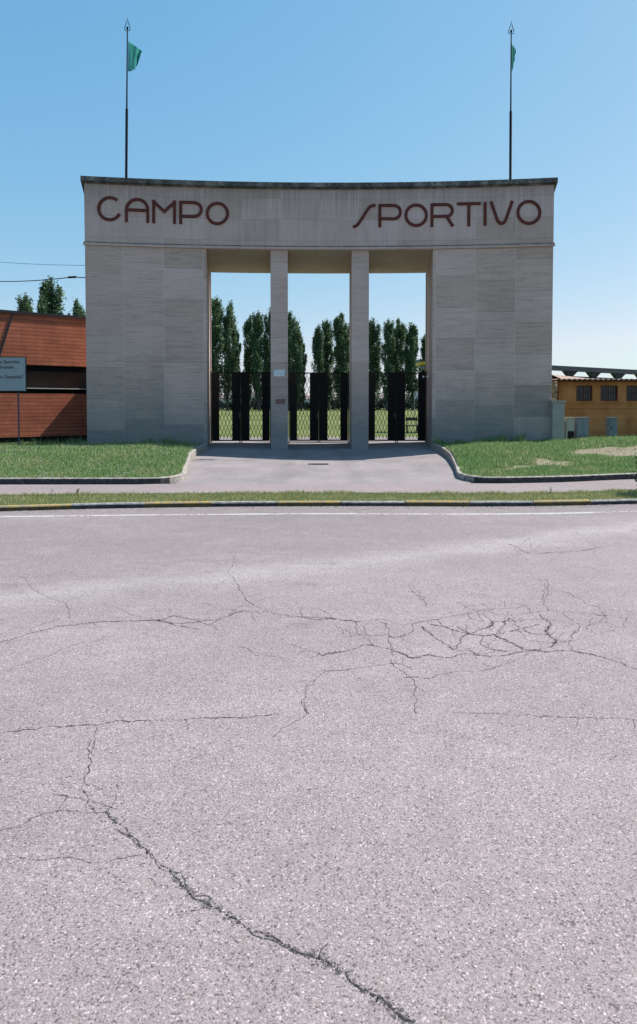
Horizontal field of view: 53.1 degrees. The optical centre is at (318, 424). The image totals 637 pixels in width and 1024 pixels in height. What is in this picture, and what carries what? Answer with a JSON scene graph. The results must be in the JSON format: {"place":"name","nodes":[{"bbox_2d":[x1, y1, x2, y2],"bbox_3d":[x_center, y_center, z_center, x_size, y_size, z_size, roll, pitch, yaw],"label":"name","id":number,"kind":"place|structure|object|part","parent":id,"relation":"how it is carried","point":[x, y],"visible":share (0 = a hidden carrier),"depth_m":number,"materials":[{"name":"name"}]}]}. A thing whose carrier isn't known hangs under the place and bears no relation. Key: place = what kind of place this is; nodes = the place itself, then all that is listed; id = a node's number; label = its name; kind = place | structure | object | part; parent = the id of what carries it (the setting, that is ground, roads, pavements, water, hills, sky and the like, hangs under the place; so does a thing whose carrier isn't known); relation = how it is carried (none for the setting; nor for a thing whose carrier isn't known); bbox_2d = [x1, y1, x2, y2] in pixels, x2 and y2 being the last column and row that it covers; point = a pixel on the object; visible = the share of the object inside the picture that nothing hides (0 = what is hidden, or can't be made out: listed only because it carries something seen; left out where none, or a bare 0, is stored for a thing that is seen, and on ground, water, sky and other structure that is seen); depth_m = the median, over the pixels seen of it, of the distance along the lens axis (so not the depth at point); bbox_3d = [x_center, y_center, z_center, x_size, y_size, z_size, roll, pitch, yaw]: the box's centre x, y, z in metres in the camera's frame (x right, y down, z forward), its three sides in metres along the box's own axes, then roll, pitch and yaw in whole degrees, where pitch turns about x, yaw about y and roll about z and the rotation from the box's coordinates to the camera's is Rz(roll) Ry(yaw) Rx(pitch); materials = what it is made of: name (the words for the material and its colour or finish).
{"place":"outdoors","nodes":[
{"label":"outdoors","id":0,"kind":"place"},
{"bbox_2d":[0,440,195,477],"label":"lawn","id":1,"kind":"structure","parent":0,"point":[83,457],"depth_m":16.96,"materials":[{"name":"plant"}]},
{"bbox_2d":[0,357,26,443],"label":"information sign","id":2,"kind":"object","parent":1,"relation":"on","point":[13,375],"visible":1,"depth_m":22.45,"materials":[{"name":"grey metal"}]},
{"bbox_2d":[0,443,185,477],"bbox_3d":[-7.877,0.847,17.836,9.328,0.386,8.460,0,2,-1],"label":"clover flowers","id":3,"kind":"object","parent":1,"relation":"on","point":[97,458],"visible":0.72,"depth_m":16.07,"materials":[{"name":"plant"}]},
{"bbox_2d":[0,431,565,446],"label":"tall grass","id":4,"kind":"structure","parent":0,"point":[438,440],"depth_m":22.46,"materials":[{"name":"green plant"}]},
{"bbox_2d":[294,442,339,442],"bbox_3d":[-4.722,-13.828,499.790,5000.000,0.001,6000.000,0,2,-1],"label":"ground","id":5,"kind":"structure","parent":0,"point":[316,442],"depth_m":32.17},
{"bbox_2d":[0,309,86,442],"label":"brick building","id":6,"kind":"structure","parent":5,"relation":"on","point":[51,348],"depth_m":27.05,"materials":[{"name":"brick"}]},
{"bbox_2d":[0,443,207,483],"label":"lawn kerb","id":7,"kind":"structure","parent":5,"relation":"on","point":[193,453],"depth_m":13.58,"materials":[{"name":"concrete"}]},
{"bbox_2d":[0,499,636,510],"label":"road kerb","id":8,"kind":"structure","parent":5,"relation":"on","point":[290,503],"depth_m":11.27,"materials":[{"name":"painted concrete"}]},
{"bbox_2d":[80,176,557,449],"bbox_3d":[0.029,-3.756,24.828,18.927,9.945,4.934,0,2,-1],"label":"entrance portal","id":9,"kind":"object","parent":5,"relation":"on","point":[479,253],"visible":0.91,"depth_m":22.84,"materials":[{"name":"stone"}]},
{"bbox_2d":[124,18,141,177],"bbox_3d":[-6.664,-11.542,22.870,0.257,5.784,0.788,2,2,44],"label":"flagpole","id":10,"kind":"object","parent":9,"relation":"on","point":[133,55],"visible":0.96,"depth_m":22.69,"materials":[{"name":"metal"}]},
{"bbox_2d":[210,371,270,442],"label":"iron gate","id":11,"kind":"structure","parent":9,"relation":"attached to","point":[240,419],"depth_m":26.79,"materials":[{"name":"metal"}]},
{"bbox_2d":[288,371,348,442],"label":"iron gate","id":12,"kind":"structure","parent":9,"relation":"attached to","point":[318,406],"depth_m":26.91,"materials":[{"name":"metal"}]},
{"bbox_2d":[369,371,426,442],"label":"iron gate","id":13,"kind":"structure","parent":9,"relation":"attached to","point":[396,410],"depth_m":26.85,"materials":[{"name":"metal"}]},
{"bbox_2d":[508,21,515,178],"bbox_3d":[7.002,-11.551,23.011,0.215,5.792,0.550,1,2,32],"label":"flagpole","id":14,"kind":"object","parent":9,"relation":"on","point":[512,53],"visible":0.97,"depth_m":22.87,"materials":[{"name":"metal"}]},
{"bbox_2d":[431,443,636,482],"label":"lawn kerb","id":15,"kind":"structure","parent":5,"relation":"on","point":[447,453],"depth_m":14.08,"materials":[{"name":"concrete"}]},
{"bbox_2d":[552,374,636,435],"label":"ochre building","id":16,"kind":"structure","parent":5,"relation":"on","point":[597,401],"depth_m":24.70,"materials":[{"name":"ochre painted plaster"},{"name":"clay roof tile"}]},
{"bbox_2d":[576,385,591,400],"bbox_3d":[10.303,-1.216,24.744,0.630,0.598,0.108,0,2,-1],"label":"window","id":17,"kind":"structure","parent":16,"relation":"in","point":[583,393],"depth_m":24.76,"materials":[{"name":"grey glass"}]},
{"bbox_2d":[601,385,616,400],"bbox_3d":[11.270,-1.216,24.754,0.673,0.598,0.108,0,2,-1],"label":"window","id":18,"kind":"structure","parent":16,"relation":"in","point":[608,393],"depth_m":24.77,"materials":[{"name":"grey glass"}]},
{"bbox_2d":[626,386,636,400],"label":"window","id":19,"kind":"structure","parent":16,"relation":"in","point":[631,391],"depth_m":24.78,"materials":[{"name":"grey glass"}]},
{"bbox_2d":[0,504,636,1023],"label":"road","id":20,"kind":"structure","parent":0,"point":[312,764],"depth_m":3.18,"materials":[{"name":"grey asphalt"}]},
{"bbox_2d":[3,504,634,514],"bbox_3d":[0.180,1.449,10.937,16.061,0.010,0.838,0,2,-4],"label":"grit","id":21,"kind":"object","parent":20,"relation":"on","point":[337,506],"visible":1,"depth_m":11.11,"materials":[{"name":"gravel"}]},
{"bbox_2d":[0,479,636,494],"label":"footpath","id":22,"kind":"structure","parent":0,"point":[627,484],"depth_m":13.05,"materials":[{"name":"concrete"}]},
{"bbox_2d":[219,408,417,436],"bbox_3d":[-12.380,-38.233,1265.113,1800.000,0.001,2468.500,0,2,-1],"label":"sports field","id":23,"kind":"structure","parent":0,"point":[308,422],"depth_m":54.59,"materials":[{"name":"green plant"}]},
{"bbox_2d":[15,292,33,311],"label":"poplar tree","id":24,"kind":"object","parent":23,"relation":"on","point":[24,303],"visible":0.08,"depth_m":78.90,"materials":[{"name":"green plant"}]},
{"bbox_2d":[36,296,46,312],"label":"poplar tree","id":25,"kind":"object","parent":23,"relation":"on","point":[41,307],"visible":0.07,"depth_m":81.28,"materials":[{"name":"green plant"}]},
{"bbox_2d":[35,275,66,314],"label":"poplar tree","id":26,"kind":"object","parent":23,"relation":"on","point":[51,300],"visible":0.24,"depth_m":83.19,"materials":[{"name":"green plant"}]},
{"bbox_2d":[66,297,85,315],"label":"poplar tree","id":27,"kind":"object","parent":23,"relation":"on","point":[77,310],"visible":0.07,"depth_m":79.44,"materials":[{"name":"green plant"}]},
{"bbox_2d":[211,295,225,397],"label":"poplar tree","id":28,"kind":"object","parent":23,"relation":"on","point":[217,317],"visible":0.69,"depth_m":164.91,"materials":[{"name":"green plant"}]},
{"bbox_2d":[219,300,239,410],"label":"poplar tree","id":29,"kind":"object","parent":23,"relation":"on","point":[231,364],"visible":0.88,"depth_m":167.26,"materials":[{"name":"green plant"}]},
{"bbox_2d":[232,326,241,371],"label":"poplar tree","id":30,"kind":"object","parent":23,"relation":"on","point":[238,349],"visible":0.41,"depth_m":169.43,"materials":[{"name":"green plant"}]},
{"bbox_2d":[242,314,253,404],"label":"poplar tree","id":31,"kind":"object","parent":23,"relation":"on","point":[248,356],"visible":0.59,"depth_m":171.27,"materials":[{"name":"green plant"}]},
{"bbox_2d":[249,310,270,410],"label":"poplar tree","id":32,"kind":"object","parent":23,"relation":"on","point":[258,342],"visible":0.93,"depth_m":167.02,"materials":[{"name":"green plant"}]},
{"bbox_2d":[262,307,270,371],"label":"poplar tree","id":33,"kind":"object","parent":23,"relation":"on","point":[267,324],"visible":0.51,"depth_m":168.12,"materials":[{"name":"green plant"}]},
{"bbox_2d":[288,311,300,410],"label":"poplar tree","id":34,"kind":"object","parent":23,"relation":"on","point":[292,322],"visible":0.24,"depth_m":171.39,"materials":[{"name":"green plant"}]},
{"bbox_2d":[289,326,304,403],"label":"poplar tree","id":35,"kind":"object","parent":23,"relation":"on","point":[295,343],"visible":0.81,"depth_m":165.37,"materials":[{"name":"green plant"}]},
{"bbox_2d":[299,343,307,410],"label":"poplar tree","id":36,"kind":"object","parent":23,"relation":"on","point":[304,359],"visible":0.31,"depth_m":168.18,"materials":[{"name":"green plant"}]},
{"bbox_2d":[309,324,326,393],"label":"poplar tree","id":37,"kind":"object","parent":23,"relation":"on","point":[317,346],"visible":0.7,"depth_m":169.25,"materials":[{"name":"green plant"}]},
{"bbox_2d":[219,398,417,409],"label":"field hedge","id":38,"kind":"object","parent":23,"relation":"on","point":[308,404],"visible":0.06,"depth_m":185.08,"materials":[{"name":"green plant"}]},
{"bbox_2d":[321,318,334,409],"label":"poplar tree","id":39,"kind":"object","parent":23,"relation":"on","point":[327,339],"visible":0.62,"depth_m":171.82,"materials":[{"name":"green plant"}]},
{"bbox_2d":[331,311,348,402],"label":"poplar tree","id":40,"kind":"object","parent":23,"relation":"on","point":[340,331],"visible":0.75,"depth_m":166.69,"materials":[{"name":"green plant"}]},
{"bbox_2d":[369,317,383,406],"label":"poplar tree","id":41,"kind":"object","parent":23,"relation":"on","point":[375,349],"visible":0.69,"depth_m":170.82,"materials":[{"name":"green plant"}]},
{"bbox_2d":[379,318,395,410],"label":"poplar tree","id":42,"kind":"object","parent":23,"relation":"on","point":[388,348],"visible":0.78,"depth_m":166.03,"materials":[{"name":"green plant"}]},
{"bbox_2d":[393,318,408,392],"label":"poplar tree","id":43,"kind":"object","parent":23,"relation":"on","point":[399,331],"visible":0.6,"depth_m":167.67,"materials":[{"name":"green plant"}]},
{"bbox_2d":[403,322,420,410],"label":"poplar tree","id":44,"kind":"object","parent":23,"relation":"on","point":[412,348],"visible":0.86,"depth_m":169.90,"materials":[{"name":"green plant"}]},
{"bbox_2d":[406,417,417,432],"bbox_3d":[5.329,0.042,36.284,0.670,0.890,0.420,0,2,-1],"label":"park bench","id":45,"kind":"object","parent":23,"relation":"on","point":[411,418],"visible":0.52,"depth_m":36.43,"materials":[{"name":"black paint"}]},
{"bbox_2d":[418,334,424,371],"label":"poplar tree","id":46,"kind":"object","parent":23,"relation":"on","point":[422,349],"visible":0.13,"depth_m":171.56,"materials":[{"name":"green plant"}]},
{"bbox_2d":[552,365,636,378],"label":"stand canopy","id":47,"kind":"object","parent":23,"relation":"on","point":[590,372],"visible":0.5,"depth_m":41.59,"materials":[{"name":"grey metal"}]},
{"bbox_3d":[-27.051,-3.879,32.625,1.400,9.500,0.309,0,2,-1],"label":"utility pole","id":48,"kind":"object","parent":23,"relation":"on","visible":0},
{"bbox_2d":[0,277,84,281],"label":"overhead cable","id":49,"kind":"object","parent":48,"relation":"attached to","point":[40,280],"visible":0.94,"depth_m":25.19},
{"bbox_2d":[4,262,84,265],"bbox_3d":[-17.870,-7.205,28.776,20.903,2.183,1.317,1,2,24],"label":"overhead cable","id":50,"kind":"object","parent":48,"relation":"attached to","point":[45,264],"visible":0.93,"depth_m":25.63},
{"bbox_2d":[0,488,636,505],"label":"verge","id":51,"kind":"structure","parent":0,"point":[216,496],"depth_m":11.95,"materials":[{"name":"green plant"}]},
{"bbox_2d":[633,436,636,485],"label":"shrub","id":52,"kind":"object","parent":51,"relation":"on","point":[635,463],"visible":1,"depth_m":12.64,"materials":[{"name":"green plant"}]},
{"bbox_2d":[219,437,417,441],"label":"path","id":53,"kind":"structure","parent":0,"point":[333,438],"depth_m":29.47,"materials":[{"name":"concrete"}]},
{"bbox_2d":[0,0,636,394],"label":"sky","id":54,"kind":"structure","parent":0,"point":[331,91],"materials":[{"name":"blue"}]},
{"bbox_2d":[176,441,471,483],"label":"forecourt","id":55,"kind":"structure","parent":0,"point":[392,462],"depth_m":17.62,"materials":[{"name":"concrete"}]},
{"bbox_2d":[308,463,328,464],"bbox_3d":[-0.010,1.177,18.238,0.600,0.099,0.300,0,2,-1],"label":"drain grate","id":56,"kind":"object","parent":55,"relation":"in","point":[318,463],"visible":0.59,"depth_m":18.23,"materials":[{"name":"grey metal"}]},
{"bbox_2d":[414,391,417,416],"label":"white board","id":57,"kind":"object","parent":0,"point":[416,392],"visible":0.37,"depth_m":60.04,"materials":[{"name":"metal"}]},
{"bbox_2d":[415,359,424,369],"bbox_3d":[7.719,-1.778,38.842,3.400,4.308,1.600,0,2,-1],"label":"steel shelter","id":58,"kind":"object","parent":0,"point":[420,362],"visible":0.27,"depth_m":38.30,"materials":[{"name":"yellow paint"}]},
{"bbox_2d":[440,434,636,476],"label":"lawn","id":59,"kind":"structure","parent":0,"point":[626,452],"depth_m":17.53,"materials":[{"name":"plant"}]},
{"bbox_2d":[552,381,556,399],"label":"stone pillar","id":60,"kind":"structure","parent":59,"relation":"on","point":[554,390],"depth_m":24.26,"materials":[{"name":"beige stone"}]},
{"bbox_2d":[549,400,565,439],"bbox_3d":[8.473,-0.061,22.705,0.501,1.593,0.500,0,2,-1],"label":"utility cabinet","id":61,"kind":"object","parent":59,"relation":"on","point":[557,411],"visible":0.78,"depth_m":22.50,"materials":[{"name":"metal"}]},
{"bbox_2d":[564,417,574,438],"bbox_3d":[8.932,0.215,22.718,0.323,0.947,0.280,0,2,-1],"label":"utility cabinet","id":62,"kind":"object","parent":59,"relation":"on","point":[568,427],"visible":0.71,"depth_m":22.60,"materials":[{"name":"grey metal"}]},
{"bbox_3d":[8.938,0.007,22.593,0.243,0.382,0.014,0,2,-1],"label":"door","id":63,"kind":"part","parent":62,"relation":"part of","materials":[{"name":"beige paint"}]},
{"bbox_2d":[574,417,589,438],"bbox_3d":[9.414,0.220,22.849,0.472,0.969,0.330,0,2,-1],"label":"utility cabinet","id":64,"kind":"object","parent":59,"relation":"on","point":[581,426],"visible":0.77,"depth_m":22.70,"materials":[{"name":"grey metal"}]},
{"bbox_3d":[9.315,0.192,22.701,0.190,0.754,0.018,0,2,-1],"label":"door","id":65,"kind":"part","parent":64,"relation":"part of","materials":[{"name":"grey paint"}]},
{"bbox_3d":[9.517,0.192,22.703,0.190,0.754,0.018,0,2,-1],"label":"door","id":66,"kind":"part","parent":64,"relation":"part of","materials":[{"name":"grey paint"}]},
{"bbox_2d":[605,417,617,436],"bbox_3d":[10.508,0.210,22.834,0.332,0.938,0.280,0,2,-1],"label":"utility cabinet","id":67,"kind":"object","parent":59,"relation":"on","point":[611,426],"visible":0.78,"depth_m":22.71,"materials":[{"name":"grey metal"}]},
{"bbox_3d":[10.509,0.184,22.707,0.262,0.738,0.028,0,2,-1],"label":"door","id":68,"kind":"part","parent":67,"relation":"part of","materials":[{"name":"grey paint"}]}
]}

